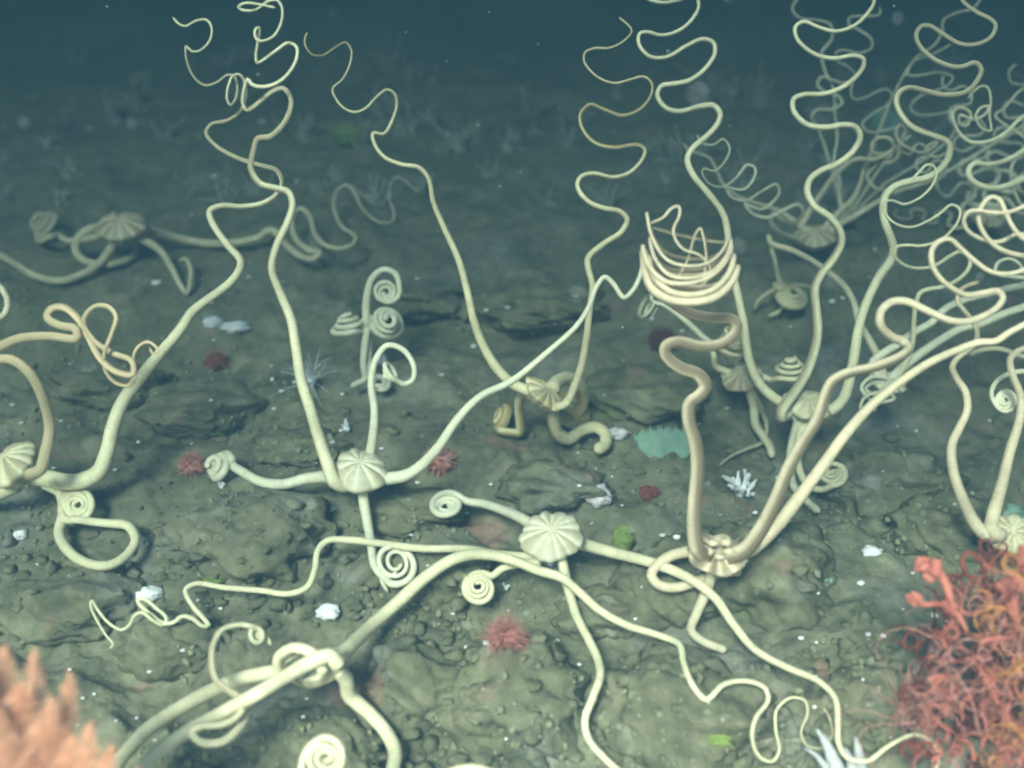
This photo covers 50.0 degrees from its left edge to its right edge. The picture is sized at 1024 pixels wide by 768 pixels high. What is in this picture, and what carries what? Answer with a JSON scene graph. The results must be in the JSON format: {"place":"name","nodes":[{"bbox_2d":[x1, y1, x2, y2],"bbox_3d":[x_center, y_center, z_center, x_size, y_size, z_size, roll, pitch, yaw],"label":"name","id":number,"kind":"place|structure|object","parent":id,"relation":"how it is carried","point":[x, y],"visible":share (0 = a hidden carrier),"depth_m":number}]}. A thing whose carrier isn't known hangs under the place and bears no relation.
{"place":"outdoors","nodes":[
{"label":"outdoors","id":0,"kind":"place"},
{"bbox_2d":[0,0,1016,762],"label":"marine snow","id":1,"kind":"structure","parent":0,"point":[576,326],"depth_m":1.72},
{"bbox_2d":[0,0,1023,767],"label":"seabed","id":2,"kind":"structure","parent":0,"point":[506,226],"depth_m":4.15},
{"bbox_2d":[13,530,27,539],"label":"round sponge","id":3,"kind":"object","parent":2,"relation":"on","point":[20,534],"visible":0.99,"depth_m":3.02},
{"bbox_2d":[0,645,140,767],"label":"feather coral","id":4,"kind":"object","parent":2,"relation":"on","point":[33,746],"visible":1,"depth_m":1.81},
{"bbox_2d":[0,560,146,646],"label":"boulder","id":5,"kind":"object","parent":2,"relation":"on","point":[50,614],"visible":0.77,"depth_m":2.78},
{"bbox_2d":[43,354,176,411],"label":"boulder","id":6,"kind":"object","parent":2,"relation":"on","point":[98,380],"visible":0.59,"depth_m":3.49},
{"bbox_2d":[0,17,284,570],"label":"brittle star","id":7,"kind":"object","parent":2,"relation":"on","point":[22,464],"visible":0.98,"depth_m":2.98},
{"bbox_2d":[136,585,164,601],"bbox_3d":[-0.940,0.543,2.848,0.075,0.041,0.059,0,15,0],"label":"round sponge","id":8,"kind":"object","parent":2,"relation":"on","point":[152,593],"visible":0.94,"depth_m":2.83},
{"bbox_2d":[151,280,161,284],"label":"round sponge","id":9,"kind":"object","parent":2,"relation":"on","point":[154,282],"visible":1,"depth_m":4.01},
{"bbox_2d":[112,609,231,683],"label":"boulder","id":10,"kind":"object","parent":2,"relation":"on","point":[143,648],"visible":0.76,"depth_m":2.69},
{"bbox_2d":[176,448,207,479],"bbox_3d":[-0.941,0.238,3.219,0.102,0.099,0.096,10,18,32],"label":"anemone","id":11,"kind":"object","parent":2,"relation":"on","point":[190,465],"visible":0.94,"depth_m":3.20},
{"bbox_2d":[132,379,270,438],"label":"boulder","id":12,"kind":"object","parent":2,"relation":"on","point":[181,408],"visible":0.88,"depth_m":3.38},
{"bbox_2d":[210,430,222,435],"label":"encrusting sponge","id":13,"kind":"object","parent":12,"relation":"on","point":[215,433],"visible":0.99,"depth_m":3.34},
{"bbox_2d":[0,176,418,295],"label":"brittle star","id":14,"kind":"object","parent":2,"relation":"on","point":[114,229],"visible":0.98,"depth_m":4.05},
{"bbox_2d":[202,316,222,328],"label":"round sponge","id":15,"kind":"object","parent":2,"relation":"on","point":[214,322],"visible":0.99,"depth_m":3.83},
{"bbox_2d":[202,577,224,583],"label":"encrusting sponge","id":16,"kind":"object","parent":2,"relation":"on","point":[214,580],"visible":0.52,"depth_m":2.88},
{"bbox_2d":[202,345,229,372],"bbox_3d":[-0.996,-0.085,3.700,0.104,0.098,0.100,-8,17,-28],"label":"anemone","id":17,"kind":"object","parent":2,"relation":"on","point":[218,361],"visible":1,"depth_m":3.68},
{"bbox_2d":[217,481,225,487],"bbox_3d":[-0.830,0.282,3.139,0.022,0.033,0.034,0,15,0],"label":"branching coral","id":18,"kind":"object","parent":2,"relation":"on","point":[221,484],"visible":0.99,"depth_m":3.14},
{"bbox_2d":[219,321,251,333],"bbox_3d":[-0.963,-0.198,3.829,0.118,0.047,0.086,0,15,0],"label":"round sponge","id":19,"kind":"object","parent":2,"relation":"on","point":[236,327],"visible":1,"depth_m":3.81},
{"bbox_2d":[153,488,338,583],"bbox_3d":[-0.723,0.423,2.995,0.507,0.263,0.378,0,15,0],"label":"boulder","id":20,"kind":"object","parent":2,"relation":"on","point":[227,551],"visible":0.86,"depth_m":2.88},
{"bbox_2d":[250,427,352,467],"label":"boulder","id":21,"kind":"object","parent":2,"relation":"on","point":[284,449],"visible":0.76,"depth_m":3.21},
{"bbox_2d":[272,347,333,405],"bbox_3d":[-0.648,-0.018,3.494,0.194,0.189,0.211,3,15,13],"label":"anemone","id":22,"kind":"object","parent":2,"relation":"on","point":[312,379],"visible":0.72,"depth_m":3.49},
{"bbox_2d":[222,701,387,767],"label":"boulder","id":23,"kind":"object","parent":2,"relation":"on","point":[338,723],"visible":0.81,"depth_m":2.50},
{"bbox_2d":[315,603,340,621],"bbox_3d":[-0.468,0.578,2.790,0.066,0.045,0.057,0,15,0],"label":"round sponge","id":24,"kind":"object","parent":2,"relation":"on","point":[325,612],"visible":1,"depth_m":2.77},
{"bbox_2d":[339,418,349,432],"bbox_3d":[-0.505,0.130,3.303,0.037,0.045,0.035,-12,19,-37],"label":"branching coral","id":25,"kind":"object","parent":2,"relation":"on","point":[346,429],"visible":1,"depth_m":3.31},
{"bbox_2d":[332,124,366,148],"bbox_3d":[-0.736,-1.120,4.972,0.160,0.112,0.084,0,15,0],"label":"encrusting sponge","id":26,"kind":"object","parent":2,"relation":"on","point":[347,136],"visible":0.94,"depth_m":4.94},
{"bbox_2d":[330,266,403,391],"bbox_3d":[-0.456,-0.171,3.445,0.233,0.379,0.142,0,15,0],"label":"brittle star","id":27,"kind":"object","parent":2,"relation":"on","point":[347,323],"visible":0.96,"depth_m":3.44},
{"bbox_2d":[298,734,488,767],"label":"brittle star","id":28,"kind":"object","parent":2,"relation":"on","point":[314,744],"visible":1,"depth_m":2.09},
{"bbox_2d":[341,634,460,740],"bbox_3d":[-0.248,0.742,2.671,0.334,0.258,0.277,0,15,0],"label":"boulder","id":29,"kind":"object","parent":2,"relation":"on","point":[416,701],"visible":0.59,"depth_m":2.58},
{"bbox_2d":[343,279,463,322],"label":"boulder","id":30,"kind":"object","parent":2,"relation":"on","point":[412,297],"visible":0.71,"depth_m":3.84},
{"bbox_2d":[354,484,470,539],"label":"boulder","id":31,"kind":"object","parent":2,"relation":"on","point":[392,503],"visible":0.7,"depth_m":2.99},
{"bbox_2d":[204,0,641,591],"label":"brittle star","id":32,"kind":"object","parent":2,"relation":"on","point":[358,472],"visible":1,"depth_m":2.89},
{"bbox_2d":[371,525,505,623],"bbox_3d":[-0.190,0.520,2.882,0.351,0.302,0.244,-3,15,-12],"label":"boulder","id":33,"kind":"object","parent":2,"relation":"on","point":[438,536],"visible":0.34,"depth_m":2.81},
{"bbox_2d":[419,443,459,476],"bbox_3d":[-0.209,0.220,3.166,0.131,0.120,0.129,0,15,0],"label":"anemone","id":34,"kind":"object","parent":2,"relation":"on","point":[441,462],"visible":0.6,"depth_m":3.14},
{"bbox_2d":[109,548,832,767],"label":"brittle star","id":35,"kind":"object","parent":2,"relation":"on","point":[308,666],"visible":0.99,"depth_m":2.44},
{"bbox_2d":[304,17,652,454],"bbox_3d":[-0.081,-0.388,3.109,0.937,1.244,0.356,-3,15,-12],"label":"brittle star","id":36,"kind":"object","parent":2,"relation":"on","point":[569,409],"visible":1,"depth_m":3.12},
{"bbox_2d":[502,582,510,590],"bbox_3d":[-0.020,0.524,2.839,0.033,0.026,0.023,9,17,29],"label":"branching coral","id":37,"kind":"object","parent":2,"relation":"on","point":[507,586],"visible":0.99,"depth_m":2.83},
{"bbox_2d":[430,631,590,759],"bbox_3d":[-0.006,0.748,2.620,0.385,0.315,0.344,0,15,0],"label":"boulder","id":38,"kind":"object","parent":2,"relation":"on","point":[560,689],"visible":0.77,"depth_m":2.51},
{"bbox_2d":[476,606,535,666],"bbox_3d":[-0.013,0.591,2.560,0.138,0.136,0.125,-13,20,-41],"label":"anemone","id":39,"kind":"object","parent":38,"relation":"on","point":[502,635],"visible":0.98,"depth_m":2.54},
{"bbox_2d":[0,406,1023,767],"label":"rubble","id":40,"kind":"object","parent":2,"relation":"on","point":[430,742],"visible":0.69,"depth_m":2.68},
{"bbox_2d":[0,25,1023,210],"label":"growth","id":41,"kind":"object","parent":2,"relation":"on","point":[384,106],"visible":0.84,"depth_m":5.34},
{"bbox_2d":[0,266,1023,767],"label":"seabed growth","id":42,"kind":"object","parent":2,"relation":"on","point":[500,710],"visible":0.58,"depth_m":2.89},
{"bbox_2d":[89,489,939,767],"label":"brittle star","id":43,"kind":"object","parent":2,"relation":"on","point":[545,536],"visible":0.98,"depth_m":2.73},
{"bbox_2d":[454,282,609,333],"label":"boulder","id":44,"kind":"object","parent":2,"relation":"on","point":[539,308],"visible":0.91,"depth_m":3.77},
{"bbox_2d":[494,457,615,514],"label":"boulder","id":45,"kind":"object","parent":2,"relation":"on","point":[535,487],"visible":0.91,"depth_m":3.04},
{"bbox_2d":[585,483,612,508],"bbox_3d":[0.242,0.313,3.069,0.076,0.078,0.072,0,15,0],"label":"cup sponge","id":46,"kind":"object","parent":45,"relation":"on","point":[597,502],"visible":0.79,"depth_m":3.05},
{"bbox_2d":[550,583,646,642],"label":"boulder","id":47,"kind":"object","parent":2,"relation":"on","point":[618,604],"visible":0.59,"depth_m":2.74},
{"bbox_2d":[609,427,630,439],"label":"cup sponge","id":48,"kind":"object","parent":2,"relation":"on","point":[620,433],"visible":0.8,"depth_m":3.36},
{"bbox_2d":[611,525,634,549],"bbox_3d":[0.298,0.416,2.950,0.066,0.083,0.047,0,15,0],"label":"encrusting sponge","id":49,"kind":"object","parent":2,"relation":"on","point":[623,538],"visible":0.81,"depth_m":2.94},
{"bbox_2d":[634,483,659,501],"bbox_3d":[0.393,0.317,3.159,0.080,0.084,0.077,-12,19,-38],"label":"anemone","id":50,"kind":"object","parent":2,"relation":"on","point":[647,493],"visible":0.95,"depth_m":3.15},
{"bbox_2d":[584,364,712,425],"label":"boulder","id":51,"kind":"object","parent":2,"relation":"on","point":[646,395],"visible":0.73,"depth_m":3.43},
{"bbox_2d":[634,425,689,458],"bbox_3d":[0.465,0.176,3.337,0.187,0.097,0.081,0,15,0],"label":"plate sponge","id":52,"kind":"object","parent":2,"relation":"on","point":[658,443],"visible":0.92,"depth_m":3.33},
{"bbox_2d":[646,322,677,352],"bbox_3d":[0.508,-0.151,3.722,0.110,0.124,0.120,0,15,0],"label":"anemone","id":53,"kind":"object","parent":2,"relation":"on","point":[656,338],"visible":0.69,"depth_m":3.70},
{"bbox_2d":[608,533,741,631],"bbox_3d":[0.429,0.521,2.824,0.326,0.259,0.277,-7,17,-25],"label":"boulder","id":54,"kind":"object","parent":2,"relation":"on","point":[658,610],"visible":0.45,"depth_m":2.74},
{"bbox_2d":[589,639,779,767],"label":"boulder","id":55,"kind":"object","parent":2,"relation":"on","point":[734,702],"visible":0.77,"depth_m":2.44},
{"bbox_2d":[706,734,734,746],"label":"encrusting sponge","id":56,"kind":"object","parent":55,"relation":"on","point":[721,740],"visible":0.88,"depth_m":2.40},
{"bbox_2d":[637,294,803,465],"bbox_3d":[0.633,-0.015,3.365,0.536,0.480,0.270,4,15,13],"label":"brittle star","id":57,"kind":"object","parent":2,"relation":"on","point":[734,375],"visible":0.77,"depth_m":3.40},
{"bbox_2d":[722,469,756,496],"bbox_3d":[0.659,0.286,3.186,0.094,0.090,0.118,4,16,15],"label":"branching coral","id":58,"kind":"object","parent":2,"relation":"on","point":[745,488],"visible":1,"depth_m":3.17},
{"bbox_2d":[710,520,837,635],"bbox_3d":[0.642,0.525,2.891,0.406,0.325,0.383,6,16,21],"label":"boulder","id":59,"kind":"object","parent":2,"relation":"on","point":[785,604],"visible":0.59,"depth_m":2.73},
{"bbox_2d":[825,578,833,588],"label":"encrusting sponge","id":60,"kind":"object","parent":59,"relation":"on","point":[830,579],"visible":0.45,"depth_m":2.85},
{"bbox_2d":[753,247,819,316],"bbox_3d":[0.968,-0.350,3.795,0.245,0.238,0.106,-2,15,-7],"label":"brittle star","id":61,"kind":"object","parent":2,"relation":"on","point":[785,298],"visible":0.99,"depth_m":3.79},
{"bbox_2d":[636,0,997,512],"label":"brittle star","id":62,"kind":"object","parent":2,"relation":"on","point":[797,401],"visible":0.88,"depth_m":3.20},
{"bbox_2d":[639,195,1023,653],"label":"brittle star","id":63,"kind":"object","parent":2,"relation":"on","point":[717,556],"visible":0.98,"depth_m":2.57},
{"bbox_2d":[805,728,867,767],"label":"branching coral","id":64,"kind":"object","parent":2,"relation":"on","point":[832,758],"visible":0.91,"depth_m":2.36},
{"bbox_2d":[773,663,918,763],"bbox_3d":[0.762,0.757,2.506,0.330,0.225,0.251,0,15,0],"label":"boulder","id":65,"kind":"object","parent":2,"relation":"on","point":[792,712],"visible":0.54,"depth_m":2.44},
{"bbox_2d":[858,652,956,767],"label":"anemone","id":66,"kind":"object","parent":65,"relation":"on","point":[900,710],"visible":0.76,"depth_m":2.41},
{"bbox_2d":[683,123,1023,250],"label":"brittle star","id":67,"kind":"object","parent":2,"relation":"on","point":[816,237],"visible":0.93,"depth_m":3.89},
{"bbox_2d":[856,580,864,585],"bbox_3d":[0.905,0.516,2.846,0.021,0.014,0.018,-7,17,-25],"label":"shell fragment","id":68,"kind":"object","parent":2,"relation":"on","point":[861,583],"visible":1,"depth_m":2.84},
{"bbox_2d":[861,545,882,556],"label":"round sponge","id":69,"kind":"object","parent":2,"relation":"on","point":[870,550],"visible":1,"depth_m":2.93},
{"bbox_2d":[871,104,900,133],"bbox_3d":[1.797,-1.260,5.243,0.128,0.153,0.122,-4,15,-14],"label":"plate sponge","id":70,"kind":"object","parent":2,"relation":"on","point":[892,119],"visible":0.77,"depth_m":5.25},
{"bbox_2d":[791,0,980,225],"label":"brittle star","id":71,"kind":"object","parent":2,"relation":"on","point":[853,206],"visible":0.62,"depth_m":4.12},
{"bbox_2d":[817,450,970,517],"bbox_3d":[1.129,0.296,3.259,0.455,0.230,0.375,0,15,0],"label":"boulder","id":72,"kind":"object","parent":2,"relation":"on","point":[874,499],"visible":0.63,"depth_m":3.15},
{"bbox_2d":[766,163,1023,411],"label":"brittle star","id":73,"kind":"object","parent":2,"relation":"on","point":[880,380],"visible":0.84,"depth_m":3.27},
{"bbox_2d":[826,533,1023,767],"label":"coral thicket","id":74,"kind":"object","parent":2,"relation":"on","point":[1006,588],"visible":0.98,"depth_m":2.24},
{"bbox_2d":[881,488,1007,566],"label":"boulder","id":75,"kind":"object","parent":2,"relation":"on","point":[934,529],"visible":0.56,"depth_m":2.92},
{"bbox_2d":[1003,504,1023,517],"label":"encrusting sponge","id":76,"kind":"object","parent":75,"relation":"on","point":[1017,509],"visible":0.32,"depth_m":2.97},
{"bbox_2d":[893,64,1023,230],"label":"brittle star","id":77,"kind":"object","parent":2,"relation":"on","point":[991,221],"visible":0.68,"depth_m":4.09},
{"bbox_2d":[946,281,1023,553],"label":"brittle star","id":78,"kind":"object","parent":2,"relation":"on","point":[997,527],"visible":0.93,"depth_m":2.74},
{"bbox_2d":[950,85,1023,359],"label":"brittle star","id":79,"kind":"object","parent":2,"relation":"on","point":[1012,183],"visible":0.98,"depth_m":3.35}
]}

